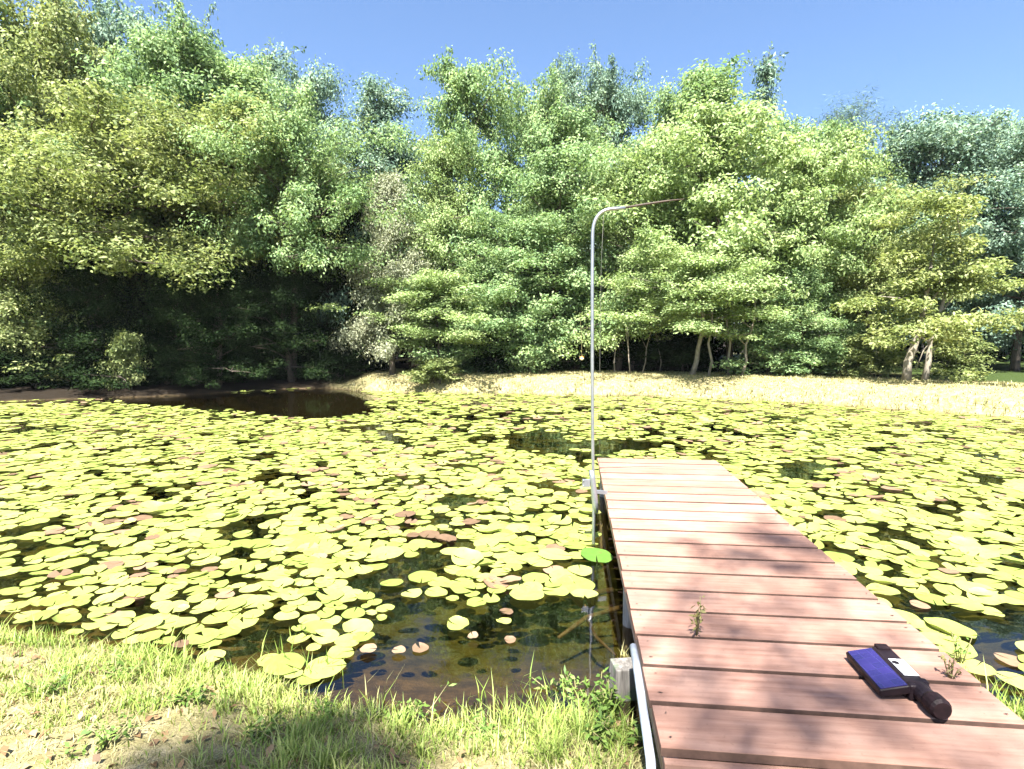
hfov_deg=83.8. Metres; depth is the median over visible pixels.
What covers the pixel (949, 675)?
deck weed
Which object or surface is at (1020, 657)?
lily pad
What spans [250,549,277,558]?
lily pad
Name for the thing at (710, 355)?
sapling
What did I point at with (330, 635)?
lily pad
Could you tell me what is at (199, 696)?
ground weed
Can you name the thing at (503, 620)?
lily pad
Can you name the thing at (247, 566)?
lily pad
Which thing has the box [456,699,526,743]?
ground weed
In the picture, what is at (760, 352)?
bush
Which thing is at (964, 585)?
lily pad
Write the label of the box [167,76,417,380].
tree
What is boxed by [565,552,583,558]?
lily pad
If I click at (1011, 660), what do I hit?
lily pad
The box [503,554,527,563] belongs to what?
lily pad
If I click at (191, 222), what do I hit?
tree
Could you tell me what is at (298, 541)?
lily pad
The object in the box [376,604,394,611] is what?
lily pad
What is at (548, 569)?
lily pad
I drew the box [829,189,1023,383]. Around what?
twin trunk tree
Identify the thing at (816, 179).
tree
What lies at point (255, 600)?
lily pad
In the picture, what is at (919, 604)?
lily pad
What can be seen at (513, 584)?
lily pad
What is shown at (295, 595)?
lily pad
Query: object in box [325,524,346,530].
lily pad
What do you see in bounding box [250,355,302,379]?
bush
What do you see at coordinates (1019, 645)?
lily pad
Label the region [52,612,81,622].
lily pad
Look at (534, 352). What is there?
bush
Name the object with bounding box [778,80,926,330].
tree
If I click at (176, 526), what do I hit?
lily pad
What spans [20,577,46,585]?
lily pad
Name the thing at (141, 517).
lily pad
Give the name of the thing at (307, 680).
lily pad
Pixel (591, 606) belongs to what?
sunken branch
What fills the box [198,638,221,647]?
lily pad
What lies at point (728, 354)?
sapling
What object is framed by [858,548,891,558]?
lily pad
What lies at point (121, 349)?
bush
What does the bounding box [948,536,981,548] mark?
lily pad
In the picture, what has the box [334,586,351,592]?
lily pad
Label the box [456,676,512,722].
grass tuft
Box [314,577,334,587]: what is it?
lily pad
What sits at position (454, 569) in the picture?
lily pad
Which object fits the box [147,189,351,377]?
tree
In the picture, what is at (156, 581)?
lily pad
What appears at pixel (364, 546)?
lily pad
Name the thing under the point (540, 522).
lily pad
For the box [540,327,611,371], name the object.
bush
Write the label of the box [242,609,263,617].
lily pad
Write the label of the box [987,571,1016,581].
lily pad
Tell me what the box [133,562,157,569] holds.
lily pad
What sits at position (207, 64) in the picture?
tree
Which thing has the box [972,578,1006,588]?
lily pad
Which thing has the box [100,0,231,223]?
tree
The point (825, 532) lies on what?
lily pad
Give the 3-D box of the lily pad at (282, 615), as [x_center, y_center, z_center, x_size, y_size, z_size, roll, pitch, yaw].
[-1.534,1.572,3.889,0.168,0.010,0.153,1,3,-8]
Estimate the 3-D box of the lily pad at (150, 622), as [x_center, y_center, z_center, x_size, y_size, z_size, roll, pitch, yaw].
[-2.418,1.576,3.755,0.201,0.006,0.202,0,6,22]
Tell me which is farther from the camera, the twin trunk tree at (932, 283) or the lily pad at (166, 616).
the twin trunk tree at (932, 283)
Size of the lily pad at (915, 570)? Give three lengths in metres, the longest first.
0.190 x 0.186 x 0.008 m
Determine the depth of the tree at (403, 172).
27.76 m
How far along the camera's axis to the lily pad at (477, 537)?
5.46 m
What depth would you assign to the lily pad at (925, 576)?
4.51 m
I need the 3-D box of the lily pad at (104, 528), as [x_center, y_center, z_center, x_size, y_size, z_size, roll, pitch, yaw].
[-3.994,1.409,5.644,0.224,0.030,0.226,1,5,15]
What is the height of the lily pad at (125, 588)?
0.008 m
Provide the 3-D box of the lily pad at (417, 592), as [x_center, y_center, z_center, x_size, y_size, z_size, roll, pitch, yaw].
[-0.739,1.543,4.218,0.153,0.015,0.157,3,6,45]
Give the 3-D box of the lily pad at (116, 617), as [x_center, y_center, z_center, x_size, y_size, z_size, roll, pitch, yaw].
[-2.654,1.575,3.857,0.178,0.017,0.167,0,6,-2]
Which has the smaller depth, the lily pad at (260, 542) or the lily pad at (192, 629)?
the lily pad at (192, 629)
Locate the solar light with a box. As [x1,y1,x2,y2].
[846,643,951,719]
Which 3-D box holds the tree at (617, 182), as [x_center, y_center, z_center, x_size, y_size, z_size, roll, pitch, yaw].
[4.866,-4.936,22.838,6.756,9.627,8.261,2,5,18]
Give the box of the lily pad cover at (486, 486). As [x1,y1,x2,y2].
[0,388,1023,650]
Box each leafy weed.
[527,665,588,706]
[559,667,614,712]
[581,702,622,749]
[591,673,630,723]
[624,713,653,745]
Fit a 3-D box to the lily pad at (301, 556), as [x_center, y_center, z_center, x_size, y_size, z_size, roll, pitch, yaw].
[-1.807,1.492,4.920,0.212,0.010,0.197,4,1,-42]
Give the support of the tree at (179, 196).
on the ground at (464, 663)
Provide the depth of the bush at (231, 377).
20.39 m
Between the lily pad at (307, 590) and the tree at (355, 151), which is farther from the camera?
the tree at (355, 151)
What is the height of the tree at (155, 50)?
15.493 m
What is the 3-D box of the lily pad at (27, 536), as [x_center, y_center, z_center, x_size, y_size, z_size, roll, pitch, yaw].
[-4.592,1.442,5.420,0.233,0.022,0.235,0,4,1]
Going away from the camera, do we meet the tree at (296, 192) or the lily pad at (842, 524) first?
the lily pad at (842, 524)
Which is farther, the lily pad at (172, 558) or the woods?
the woods
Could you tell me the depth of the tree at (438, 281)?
20.62 m
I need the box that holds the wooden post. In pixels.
[609,657,638,715]
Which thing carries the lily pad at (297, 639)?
on the water
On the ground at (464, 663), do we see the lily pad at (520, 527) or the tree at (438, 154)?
the tree at (438, 154)
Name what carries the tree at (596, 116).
on the ground at (464, 663)
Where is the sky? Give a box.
[0,0,1023,329]
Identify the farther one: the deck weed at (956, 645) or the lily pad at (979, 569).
the lily pad at (979, 569)
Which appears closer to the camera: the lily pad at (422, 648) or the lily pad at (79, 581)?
the lily pad at (422, 648)
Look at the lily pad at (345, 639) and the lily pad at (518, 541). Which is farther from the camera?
the lily pad at (518, 541)
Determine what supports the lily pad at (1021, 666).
on the water
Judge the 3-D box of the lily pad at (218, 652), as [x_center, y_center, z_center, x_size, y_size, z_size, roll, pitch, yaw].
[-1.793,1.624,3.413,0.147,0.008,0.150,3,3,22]
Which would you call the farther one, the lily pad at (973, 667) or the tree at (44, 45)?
the tree at (44, 45)
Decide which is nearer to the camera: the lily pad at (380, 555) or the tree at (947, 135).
the lily pad at (380, 555)
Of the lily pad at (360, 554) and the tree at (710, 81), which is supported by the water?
the lily pad at (360, 554)
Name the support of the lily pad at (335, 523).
on the water
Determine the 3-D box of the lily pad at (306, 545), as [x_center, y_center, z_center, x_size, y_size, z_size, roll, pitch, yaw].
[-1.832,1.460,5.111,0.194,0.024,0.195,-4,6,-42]
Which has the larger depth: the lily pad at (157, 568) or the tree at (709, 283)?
the tree at (709, 283)
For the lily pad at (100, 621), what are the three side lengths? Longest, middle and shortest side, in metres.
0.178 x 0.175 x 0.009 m
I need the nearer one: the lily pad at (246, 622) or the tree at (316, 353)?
the lily pad at (246, 622)
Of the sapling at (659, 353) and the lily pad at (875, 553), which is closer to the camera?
the lily pad at (875, 553)
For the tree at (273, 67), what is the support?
on the ground at (464, 663)
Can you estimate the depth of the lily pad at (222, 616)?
3.86 m
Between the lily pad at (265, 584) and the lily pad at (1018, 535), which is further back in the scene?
the lily pad at (1018, 535)
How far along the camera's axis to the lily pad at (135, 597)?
4.17 m
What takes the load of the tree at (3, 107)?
on the ground at (464, 663)
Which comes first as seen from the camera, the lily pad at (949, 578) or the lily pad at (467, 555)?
the lily pad at (949, 578)
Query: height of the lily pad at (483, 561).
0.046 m
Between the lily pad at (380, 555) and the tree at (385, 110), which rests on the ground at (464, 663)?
the tree at (385, 110)
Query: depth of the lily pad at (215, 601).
4.12 m
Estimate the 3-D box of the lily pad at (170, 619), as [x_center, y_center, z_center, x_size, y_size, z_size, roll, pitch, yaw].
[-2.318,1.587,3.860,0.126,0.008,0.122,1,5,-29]
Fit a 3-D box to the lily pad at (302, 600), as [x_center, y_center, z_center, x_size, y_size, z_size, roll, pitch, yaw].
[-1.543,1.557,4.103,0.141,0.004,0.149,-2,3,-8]
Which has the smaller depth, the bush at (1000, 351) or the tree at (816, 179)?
the tree at (816, 179)
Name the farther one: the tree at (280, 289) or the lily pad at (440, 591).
the tree at (280, 289)
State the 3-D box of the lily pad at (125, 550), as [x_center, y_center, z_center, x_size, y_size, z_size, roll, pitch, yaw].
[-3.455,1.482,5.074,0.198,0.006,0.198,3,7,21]
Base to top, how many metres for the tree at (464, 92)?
14.297 m
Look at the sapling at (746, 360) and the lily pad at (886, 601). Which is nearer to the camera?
the lily pad at (886, 601)
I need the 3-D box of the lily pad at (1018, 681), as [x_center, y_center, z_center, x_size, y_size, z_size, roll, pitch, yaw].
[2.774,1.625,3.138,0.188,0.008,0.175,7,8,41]
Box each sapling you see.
[611,313,616,371]
[622,290,630,373]
[639,307,658,371]
[655,322,661,370]
[707,308,712,375]
[726,301,734,374]
[737,286,755,374]
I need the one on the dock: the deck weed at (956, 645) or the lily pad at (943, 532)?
the deck weed at (956, 645)
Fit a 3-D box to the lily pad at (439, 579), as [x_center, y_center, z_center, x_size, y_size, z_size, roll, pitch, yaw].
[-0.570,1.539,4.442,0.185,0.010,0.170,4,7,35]
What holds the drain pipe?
attached to the dock
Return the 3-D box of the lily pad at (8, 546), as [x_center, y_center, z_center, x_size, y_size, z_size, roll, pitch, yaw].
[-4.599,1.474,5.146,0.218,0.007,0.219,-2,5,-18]
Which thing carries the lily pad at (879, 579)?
on the water
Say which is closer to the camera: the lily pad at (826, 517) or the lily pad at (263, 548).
the lily pad at (263, 548)
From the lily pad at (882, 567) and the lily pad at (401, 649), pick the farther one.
the lily pad at (882, 567)
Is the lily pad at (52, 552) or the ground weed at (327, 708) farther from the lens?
the lily pad at (52, 552)
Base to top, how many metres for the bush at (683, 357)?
2.376 m
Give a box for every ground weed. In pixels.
[17,661,88,696]
[45,702,150,764]
[99,653,146,681]
[164,681,216,707]
[241,707,297,745]
[301,683,339,728]
[383,681,455,725]
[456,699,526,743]
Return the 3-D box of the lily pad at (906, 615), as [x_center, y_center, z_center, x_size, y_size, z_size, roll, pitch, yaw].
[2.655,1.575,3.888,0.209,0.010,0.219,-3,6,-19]
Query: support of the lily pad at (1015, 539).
on the water
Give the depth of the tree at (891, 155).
25.85 m
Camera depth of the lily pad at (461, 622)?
3.76 m
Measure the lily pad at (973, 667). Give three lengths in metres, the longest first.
0.186 x 0.181 x 0.007 m
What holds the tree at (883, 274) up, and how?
on the ground at (464, 663)
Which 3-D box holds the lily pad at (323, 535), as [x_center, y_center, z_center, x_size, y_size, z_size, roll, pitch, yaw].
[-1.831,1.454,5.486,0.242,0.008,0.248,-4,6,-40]
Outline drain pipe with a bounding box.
[630,643,655,768]
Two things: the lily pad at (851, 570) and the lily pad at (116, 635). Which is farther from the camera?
the lily pad at (851, 570)
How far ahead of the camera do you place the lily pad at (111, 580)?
4.45 m
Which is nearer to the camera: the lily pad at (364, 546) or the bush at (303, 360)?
the lily pad at (364, 546)
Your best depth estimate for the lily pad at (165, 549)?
5.12 m
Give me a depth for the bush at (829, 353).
19.65 m
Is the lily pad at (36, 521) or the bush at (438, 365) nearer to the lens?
the lily pad at (36, 521)
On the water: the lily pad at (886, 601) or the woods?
the lily pad at (886, 601)
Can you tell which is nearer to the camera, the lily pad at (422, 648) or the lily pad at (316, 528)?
the lily pad at (422, 648)
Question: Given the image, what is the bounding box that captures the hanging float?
[580,320,583,359]
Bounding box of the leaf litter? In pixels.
[0,638,762,768]
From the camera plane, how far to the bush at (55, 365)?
18.76 m
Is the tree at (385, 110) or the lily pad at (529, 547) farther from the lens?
the tree at (385, 110)
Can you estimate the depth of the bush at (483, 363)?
21.83 m
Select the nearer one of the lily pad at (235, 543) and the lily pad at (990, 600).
the lily pad at (990, 600)
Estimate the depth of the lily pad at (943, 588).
4.29 m
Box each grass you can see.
[0,607,1023,768]
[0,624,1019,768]
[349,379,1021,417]
[354,368,1023,417]
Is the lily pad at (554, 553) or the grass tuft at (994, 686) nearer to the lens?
the grass tuft at (994, 686)
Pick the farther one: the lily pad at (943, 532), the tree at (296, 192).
the tree at (296, 192)
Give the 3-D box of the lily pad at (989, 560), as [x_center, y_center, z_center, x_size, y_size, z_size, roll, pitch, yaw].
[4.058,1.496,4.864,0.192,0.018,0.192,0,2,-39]
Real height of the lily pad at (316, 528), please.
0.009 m
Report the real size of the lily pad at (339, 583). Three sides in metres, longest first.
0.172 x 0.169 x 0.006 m
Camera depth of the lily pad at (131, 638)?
3.60 m
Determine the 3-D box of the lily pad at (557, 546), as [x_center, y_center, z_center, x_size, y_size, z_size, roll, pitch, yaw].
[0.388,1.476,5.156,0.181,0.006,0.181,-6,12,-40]
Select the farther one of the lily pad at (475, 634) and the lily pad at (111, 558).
the lily pad at (111, 558)
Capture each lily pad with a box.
[0,543,16,550]
[0,558,15,565]
[0,567,21,575]
[4,601,30,609]
[14,532,44,539]
[14,610,40,618]
[18,564,45,571]
[19,518,49,525]
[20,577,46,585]
[28,609,57,619]
[36,547,73,557]
[38,594,72,605]
[46,536,75,543]
[47,568,72,576]
[48,557,88,569]
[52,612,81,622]
[55,573,85,579]
[64,576,90,585]
[69,586,98,595]
[80,565,106,574]
[81,615,109,629]
[87,607,115,617]
[92,592,123,604]
[95,522,122,531]
[97,556,121,562]
[99,560,123,569]
[101,574,128,584]
[105,611,135,622]
[108,537,136,546]
[110,546,134,554]
[111,628,134,638]
[112,598,134,607]
[114,585,137,592]
[116,555,141,564]
[119,577,144,585]
[122,594,144,600]
[123,634,141,643]
[125,515,152,520]
[125,585,156,596]
[128,616,163,630]
[133,539,160,547]
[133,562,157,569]
[137,500,165,511]
[137,518,163,525]
[137,630,163,641]
[141,577,164,585]
[143,553,166,561]
[146,566,170,572]
[147,545,177,552]
[150,590,177,600]
[150,600,171,608]
[153,613,170,619]
[154,636,175,643]
[157,617,196,628]
[159,555,184,561]
[159,600,188,613]
[160,581,188,592]
[162,615,178,622]
[165,520,189,529]
[165,574,193,583]
[167,541,192,548]
[168,548,193,557]
[182,623,203,633]
[183,528,205,534]
[183,585,209,594]
[187,628,219,643]
[190,601,215,613]
[191,555,220,565]
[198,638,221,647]
[199,649,225,661]
[200,570,223,578]
[201,546,232,555]
[201,598,227,607]
[201,611,232,623]
[203,540,229,547]
[216,597,245,610]
[216,625,240,638]
[225,539,249,547]
[226,562,254,575]
[227,617,258,629]
[237,594,253,598]
[239,584,261,591]
[242,538,271,547]
[242,595,270,607]
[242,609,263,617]
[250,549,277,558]
[253,544,278,551]
[255,580,274,590]
[257,653,277,665]
[261,569,290,579]
[263,652,304,674]
[267,586,293,597]
[271,537,293,545]
[273,577,293,586]
[274,610,299,619]
[281,591,304,599]
[284,667,302,677]
[285,536,319,548]
[287,530,314,537]
[287,596,306,604]
[287,632,312,643]
[290,554,308,560]
[296,542,318,551]
[297,586,318,595]
[297,673,320,684]
[298,601,321,610]
[298,614,319,623]
[300,567,321,576]
[300,620,332,633]
[304,656,345,678]
[306,523,332,532]
[307,558,338,568]
[311,629,338,643]
[314,531,334,539]
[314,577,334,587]
[316,588,343,600]
[318,509,344,517]
[318,539,337,546]
[319,544,342,553]
[322,616,341,624]
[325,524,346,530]
[325,579,347,588]
[327,644,353,658]
[328,520,353,526]
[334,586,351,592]
[334,633,358,646]
[337,569,356,577]
[341,607,364,617]
[342,618,372,633]
[345,551,366,559]
[352,539,384,552]
[353,565,373,573]
[353,631,374,641]
[359,529,381,537]
[360,643,376,651]
[364,553,386,561]
[367,563,387,569]
[371,546,403,558]
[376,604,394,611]
[380,579,403,585]
[392,645,405,652]
[398,543,418,551]
[401,588,421,597]
[408,571,436,582]
[409,539,432,547]
[412,642,428,652]
[425,587,446,595]
[428,576,449,586]
[434,534,456,541]
[440,547,456,554]
[444,565,464,573]
[447,615,468,629]
[450,581,475,592]
[451,547,483,565]
[451,578,472,581]
[464,572,481,577]
[467,597,485,606]
[468,631,477,637]
[469,534,491,540]
[470,514,495,519]
[470,558,495,565]
[474,537,498,547]
[476,573,496,581]
[478,528,500,532]
[483,575,509,588]
[490,533,517,541]
[490,568,510,575]
[492,550,516,558]
[496,617,510,623]
[500,575,520,581]
[500,608,512,613]
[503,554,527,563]
[504,524,528,532]
[504,636,515,642]
[506,580,518,588]
[509,538,530,544]
[509,584,543,599]
[512,543,538,552]
[520,581,542,592]
[522,572,549,582]
[527,557,552,566]
[530,517,552,525]
[538,548,571,559]
[542,585,568,595]
[543,565,562,573]
[546,544,564,550]
[547,514,571,523]
[549,569,576,581]
[559,574,594,591]
[560,522,580,530]
[563,541,585,548]
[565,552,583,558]
[567,565,591,575]
[570,589,597,597]
[579,507,600,513]
[581,548,613,562]
[792,505,820,510]
[795,522,820,532]
[813,530,841,535]
[824,515,846,521]
[824,551,854,561]
[827,519,856,530]
[834,536,862,545]
[834,541,860,549]
[835,559,860,567]
[835,563,856,574]
[857,566,882,574]
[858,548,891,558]
[864,561,892,570]
[865,574,896,583]
[866,583,899,594]
[877,597,891,606]
[882,545,906,553]
[890,577,918,586]
[891,539,919,549]
[892,608,920,623]
[902,565,928,573]
[903,583,929,594]
[905,558,938,568]
[909,600,930,608]
[909,619,939,632]
[914,592,950,604]
[920,574,946,582]
[920,632,977,658]
[924,617,976,637]
[927,570,966,584]
[930,529,957,536]
[933,583,961,595]
[938,645,946,653]
[940,556,966,562]
[941,632,960,640]
[942,562,972,572]
[944,595,984,610]
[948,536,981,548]
[951,534,978,540]
[953,521,983,530]
[954,580,997,595]
[955,555,986,562]
[957,657,996,675]
[959,511,996,524]
[959,546,999,558]
[966,566,993,573]
[966,587,1005,604]
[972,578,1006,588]
[974,555,1001,562]
[978,606,1004,616]
[982,530,1011,536]
[982,544,1013,553]
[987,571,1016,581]
[993,653,1023,666]
[995,565,1023,574]
[995,671,1023,689]
[998,594,1023,604]
[999,544,1023,552]
[1001,536,1023,542]
[1001,555,1023,564]
[1004,591,1023,598]
[1012,575,1023,580]
[1013,543,1023,548]
[1014,533,1023,537]
[1015,641,1023,650]
[1018,654,1023,661]
[1018,663,1023,670]
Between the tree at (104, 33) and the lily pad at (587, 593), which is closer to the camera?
the lily pad at (587, 593)
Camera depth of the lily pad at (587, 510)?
6.22 m
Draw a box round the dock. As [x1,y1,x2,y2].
[597,458,1023,768]
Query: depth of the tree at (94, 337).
18.78 m
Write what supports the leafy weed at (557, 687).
on the ground at (464, 663)
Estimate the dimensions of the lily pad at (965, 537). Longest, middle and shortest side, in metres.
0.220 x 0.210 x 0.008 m
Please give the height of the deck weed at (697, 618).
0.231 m
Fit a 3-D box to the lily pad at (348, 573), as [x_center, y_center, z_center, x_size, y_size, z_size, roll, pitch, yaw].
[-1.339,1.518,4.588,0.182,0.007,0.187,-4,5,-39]
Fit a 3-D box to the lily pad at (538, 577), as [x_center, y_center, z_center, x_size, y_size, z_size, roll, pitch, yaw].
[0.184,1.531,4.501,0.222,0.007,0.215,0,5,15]
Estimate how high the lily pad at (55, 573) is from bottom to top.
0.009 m
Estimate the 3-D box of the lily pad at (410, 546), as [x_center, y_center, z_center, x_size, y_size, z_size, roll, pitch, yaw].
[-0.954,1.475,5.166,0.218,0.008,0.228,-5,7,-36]
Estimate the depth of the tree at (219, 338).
19.98 m
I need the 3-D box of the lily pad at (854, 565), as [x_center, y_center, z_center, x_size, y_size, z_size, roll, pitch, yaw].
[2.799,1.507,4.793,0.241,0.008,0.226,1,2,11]
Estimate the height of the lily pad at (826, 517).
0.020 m
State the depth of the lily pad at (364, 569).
4.64 m
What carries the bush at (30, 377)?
on the ground at (464, 663)
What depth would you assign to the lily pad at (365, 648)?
3.47 m
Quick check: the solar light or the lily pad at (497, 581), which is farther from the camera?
the lily pad at (497, 581)
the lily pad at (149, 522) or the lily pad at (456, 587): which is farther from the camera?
the lily pad at (149, 522)
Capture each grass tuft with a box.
[243,628,295,678]
[279,646,343,691]
[365,671,400,710]
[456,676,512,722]
[506,654,552,714]
[611,643,628,657]
[965,657,1021,704]
[992,674,1023,715]
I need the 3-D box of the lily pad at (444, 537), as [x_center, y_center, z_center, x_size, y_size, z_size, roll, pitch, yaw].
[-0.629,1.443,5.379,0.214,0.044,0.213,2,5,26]
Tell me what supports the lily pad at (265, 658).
on the water
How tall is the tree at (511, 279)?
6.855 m
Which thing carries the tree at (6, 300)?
on the ground at (464, 663)
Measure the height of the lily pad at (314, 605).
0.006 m
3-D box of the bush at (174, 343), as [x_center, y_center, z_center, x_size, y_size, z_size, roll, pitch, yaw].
[-12.029,-0.818,20.674,3.822,2.113,3.323,-1,5,-9]
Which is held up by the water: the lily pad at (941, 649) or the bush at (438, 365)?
the lily pad at (941, 649)
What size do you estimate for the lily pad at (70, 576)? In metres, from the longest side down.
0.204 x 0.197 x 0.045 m
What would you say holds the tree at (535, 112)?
on the ground at (464, 663)
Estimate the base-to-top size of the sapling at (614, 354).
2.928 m
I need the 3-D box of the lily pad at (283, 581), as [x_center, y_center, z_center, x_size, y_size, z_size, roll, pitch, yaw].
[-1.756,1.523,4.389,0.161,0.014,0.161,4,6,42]
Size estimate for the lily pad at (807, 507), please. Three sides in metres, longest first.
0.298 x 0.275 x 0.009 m
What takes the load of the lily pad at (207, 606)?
on the water
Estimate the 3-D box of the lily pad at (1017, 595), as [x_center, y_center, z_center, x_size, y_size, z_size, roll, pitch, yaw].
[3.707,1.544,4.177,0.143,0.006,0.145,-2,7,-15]
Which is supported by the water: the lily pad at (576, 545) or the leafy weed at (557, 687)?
the lily pad at (576, 545)
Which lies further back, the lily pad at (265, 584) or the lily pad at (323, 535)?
the lily pad at (323, 535)
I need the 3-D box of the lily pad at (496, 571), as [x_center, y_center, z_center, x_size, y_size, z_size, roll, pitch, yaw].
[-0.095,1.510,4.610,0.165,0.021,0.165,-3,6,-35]
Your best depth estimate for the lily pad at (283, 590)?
4.29 m
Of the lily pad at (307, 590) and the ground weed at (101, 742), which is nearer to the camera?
the ground weed at (101, 742)
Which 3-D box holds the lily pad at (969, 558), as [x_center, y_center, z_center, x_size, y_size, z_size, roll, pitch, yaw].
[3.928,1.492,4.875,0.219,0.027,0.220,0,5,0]
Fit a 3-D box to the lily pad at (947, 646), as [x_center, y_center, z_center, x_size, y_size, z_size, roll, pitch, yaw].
[2.657,1.586,3.486,0.302,0.036,0.301,-2,5,-22]
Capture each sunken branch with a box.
[552,567,613,609]
[557,604,622,655]
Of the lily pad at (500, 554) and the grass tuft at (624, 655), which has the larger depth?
the lily pad at (500, 554)
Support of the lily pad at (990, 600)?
on the water
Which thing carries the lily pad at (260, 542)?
on the water
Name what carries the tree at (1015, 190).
on the ground at (464, 663)
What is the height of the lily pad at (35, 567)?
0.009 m
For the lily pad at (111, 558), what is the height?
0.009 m
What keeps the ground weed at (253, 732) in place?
on the ground at (464, 663)
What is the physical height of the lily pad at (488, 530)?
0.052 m
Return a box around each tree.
[0,0,69,331]
[0,0,175,343]
[0,70,370,382]
[0,74,269,360]
[0,164,134,384]
[0,232,161,389]
[0,256,86,377]
[7,70,63,205]
[16,0,268,339]
[34,0,169,331]
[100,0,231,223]
[110,258,220,388]
[113,258,182,354]
[121,37,286,346]
[131,216,270,351]
[137,234,282,385]
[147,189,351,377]
[148,37,323,328]
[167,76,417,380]
[214,238,361,382]
[234,37,393,356]
[250,194,388,362]
[252,37,306,112]
[303,167,409,379]
[303,266,515,356]
[308,111,393,299]
[323,166,482,374]
[333,71,440,365]
[371,45,546,365]
[381,139,429,363]
[390,206,589,371]
[392,126,509,345]
[441,90,674,364]
[460,62,607,342]
[528,46,598,365]
[545,137,719,370]
[547,40,680,360]
[548,82,644,362]
[565,89,935,370]
[568,238,817,374]
[609,69,719,351]
[624,50,796,367]
[710,111,871,365]
[713,258,895,374]
[715,117,967,371]
[740,41,788,363]
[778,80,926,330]
[789,171,997,371]
[813,164,972,364]
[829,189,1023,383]
[841,101,1013,365]
[842,99,1023,368]
[883,230,1023,368]
[889,109,1023,366]
[934,114,1023,370]
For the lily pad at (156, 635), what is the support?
on the water
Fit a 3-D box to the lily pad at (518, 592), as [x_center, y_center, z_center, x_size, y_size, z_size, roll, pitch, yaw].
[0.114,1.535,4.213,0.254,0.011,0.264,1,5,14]
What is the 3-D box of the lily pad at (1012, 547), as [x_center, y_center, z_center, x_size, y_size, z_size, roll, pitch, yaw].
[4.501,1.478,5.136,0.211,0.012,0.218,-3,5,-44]
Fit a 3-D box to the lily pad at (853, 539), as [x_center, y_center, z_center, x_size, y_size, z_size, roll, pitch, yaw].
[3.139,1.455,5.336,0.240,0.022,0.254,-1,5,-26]
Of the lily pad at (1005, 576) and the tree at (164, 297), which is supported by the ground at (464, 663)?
the tree at (164, 297)
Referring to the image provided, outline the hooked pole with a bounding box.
[582,199,683,620]
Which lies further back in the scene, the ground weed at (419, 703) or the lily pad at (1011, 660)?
the lily pad at (1011, 660)
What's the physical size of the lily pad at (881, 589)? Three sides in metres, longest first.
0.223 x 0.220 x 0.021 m
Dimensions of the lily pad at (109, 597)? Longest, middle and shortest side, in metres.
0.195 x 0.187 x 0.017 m
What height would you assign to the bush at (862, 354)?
1.788 m
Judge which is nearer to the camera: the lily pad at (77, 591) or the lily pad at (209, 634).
the lily pad at (209, 634)
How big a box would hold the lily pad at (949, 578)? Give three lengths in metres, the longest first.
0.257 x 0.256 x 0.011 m
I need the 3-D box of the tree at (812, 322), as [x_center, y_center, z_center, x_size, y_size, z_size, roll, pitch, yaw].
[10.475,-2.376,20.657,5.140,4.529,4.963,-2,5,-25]
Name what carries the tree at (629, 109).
on the ground at (464, 663)
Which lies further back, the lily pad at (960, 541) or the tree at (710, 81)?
the tree at (710, 81)
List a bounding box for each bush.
[0,330,43,385]
[0,351,27,387]
[0,353,79,389]
[1,335,111,385]
[45,350,121,391]
[90,328,154,390]
[137,356,192,385]
[141,334,228,385]
[176,359,254,383]
[210,337,301,380]
[241,357,270,379]
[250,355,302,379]
[264,356,335,379]
[301,331,398,372]
[306,353,370,377]
[400,356,464,383]
[426,334,490,373]
[460,328,522,373]
[489,313,578,373]
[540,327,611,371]
[590,333,674,370]
[632,321,723,372]
[709,322,819,375]
[769,333,851,375]
[829,333,918,377]
[912,333,1005,375]
[984,345,1021,358]
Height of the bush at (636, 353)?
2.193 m
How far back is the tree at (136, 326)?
22.91 m
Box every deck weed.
[688,596,705,635]
[940,653,965,678]
[945,634,979,663]
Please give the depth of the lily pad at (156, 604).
4.08 m
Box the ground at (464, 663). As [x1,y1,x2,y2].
[0,337,1023,768]
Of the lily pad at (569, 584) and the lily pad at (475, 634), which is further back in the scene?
the lily pad at (569, 584)
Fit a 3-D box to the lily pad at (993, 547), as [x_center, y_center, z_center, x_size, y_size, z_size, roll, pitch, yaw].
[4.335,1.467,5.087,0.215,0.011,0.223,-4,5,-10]
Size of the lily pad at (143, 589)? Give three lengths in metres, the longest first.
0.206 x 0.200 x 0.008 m
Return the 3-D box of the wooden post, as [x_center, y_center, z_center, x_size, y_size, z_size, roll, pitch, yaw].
[0.601,1.822,3.076,0.210,0.673,0.140,-1,5,-7]
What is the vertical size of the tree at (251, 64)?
15.886 m
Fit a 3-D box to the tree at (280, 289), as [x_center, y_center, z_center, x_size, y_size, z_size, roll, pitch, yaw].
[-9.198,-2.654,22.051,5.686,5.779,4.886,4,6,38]
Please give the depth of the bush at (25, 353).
19.20 m
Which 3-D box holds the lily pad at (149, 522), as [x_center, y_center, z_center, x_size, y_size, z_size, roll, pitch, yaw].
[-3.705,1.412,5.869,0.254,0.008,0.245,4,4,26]
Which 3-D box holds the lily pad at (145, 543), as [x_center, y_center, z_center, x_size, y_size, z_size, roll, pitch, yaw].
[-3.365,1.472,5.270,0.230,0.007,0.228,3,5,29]
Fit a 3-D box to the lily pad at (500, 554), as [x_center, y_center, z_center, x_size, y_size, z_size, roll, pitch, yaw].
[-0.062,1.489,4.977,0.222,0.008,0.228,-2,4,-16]
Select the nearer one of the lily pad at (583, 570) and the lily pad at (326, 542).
the lily pad at (583, 570)
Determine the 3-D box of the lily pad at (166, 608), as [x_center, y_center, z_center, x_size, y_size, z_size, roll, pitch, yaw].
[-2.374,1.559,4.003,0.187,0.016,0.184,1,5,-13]
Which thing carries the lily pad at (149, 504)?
on the water
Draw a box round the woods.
[141,185,1023,364]
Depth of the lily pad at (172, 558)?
4.86 m

